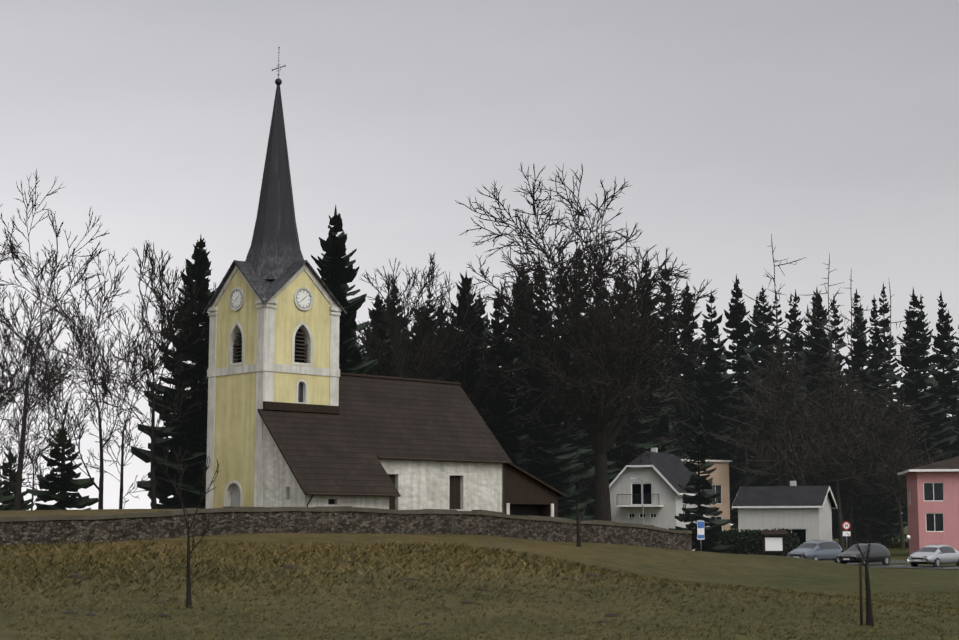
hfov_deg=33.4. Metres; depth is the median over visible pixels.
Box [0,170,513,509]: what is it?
bare trees
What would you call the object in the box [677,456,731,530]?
beige house
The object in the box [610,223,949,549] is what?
bare larches
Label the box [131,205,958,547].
spruce forest
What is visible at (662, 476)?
white house
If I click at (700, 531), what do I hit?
info sign post
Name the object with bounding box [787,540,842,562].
grey estate car
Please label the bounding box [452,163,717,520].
old lime tree
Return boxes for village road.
[747,552,958,568]
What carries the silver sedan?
on the village road
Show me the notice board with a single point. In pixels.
(773, 543)
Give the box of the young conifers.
[0,425,97,510]
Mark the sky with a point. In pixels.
(822, 127)
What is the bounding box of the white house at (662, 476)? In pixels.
[609,448,714,550]
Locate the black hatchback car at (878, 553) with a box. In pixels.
[837,543,889,565]
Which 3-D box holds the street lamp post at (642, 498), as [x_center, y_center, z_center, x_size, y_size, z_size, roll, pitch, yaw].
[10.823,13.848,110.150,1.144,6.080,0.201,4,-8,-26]
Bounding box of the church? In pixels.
[203,46,565,516]
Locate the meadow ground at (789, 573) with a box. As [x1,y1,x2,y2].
[0,525,958,639]
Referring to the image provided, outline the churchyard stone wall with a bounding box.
[0,506,691,550]
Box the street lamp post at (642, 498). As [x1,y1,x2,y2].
[628,477,643,523]
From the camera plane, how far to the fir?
126.32 m
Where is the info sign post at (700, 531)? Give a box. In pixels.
[697,520,704,550]
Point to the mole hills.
(75, 576)
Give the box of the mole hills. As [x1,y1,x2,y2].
[63,553,657,624]
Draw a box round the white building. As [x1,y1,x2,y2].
[732,481,836,548]
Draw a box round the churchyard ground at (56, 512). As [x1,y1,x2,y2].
[0,509,175,516]
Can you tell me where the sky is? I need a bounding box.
[0,0,958,524]
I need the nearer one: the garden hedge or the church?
the church
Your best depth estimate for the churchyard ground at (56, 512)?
71.65 m
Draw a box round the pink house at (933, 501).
[898,456,958,554]
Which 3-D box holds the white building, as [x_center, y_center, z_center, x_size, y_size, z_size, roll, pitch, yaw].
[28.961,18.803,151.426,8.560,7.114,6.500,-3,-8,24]
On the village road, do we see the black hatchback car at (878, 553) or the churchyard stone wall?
the black hatchback car at (878, 553)
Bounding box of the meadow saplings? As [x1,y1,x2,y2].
[153,445,873,625]
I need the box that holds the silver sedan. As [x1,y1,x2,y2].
[907,545,958,566]
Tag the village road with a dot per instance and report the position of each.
(873, 564)
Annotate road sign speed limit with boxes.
[842,521,850,547]
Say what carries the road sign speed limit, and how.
on the meadow ground at (789, 573)
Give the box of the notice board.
[760,530,787,555]
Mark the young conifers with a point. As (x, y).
(63, 483)
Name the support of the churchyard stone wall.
on the meadow ground at (789, 573)
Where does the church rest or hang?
on the churchyard ground at (56, 512)
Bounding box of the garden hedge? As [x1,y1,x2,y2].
[706,528,799,556]
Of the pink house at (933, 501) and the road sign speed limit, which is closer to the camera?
the road sign speed limit
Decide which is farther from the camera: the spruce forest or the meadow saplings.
the spruce forest

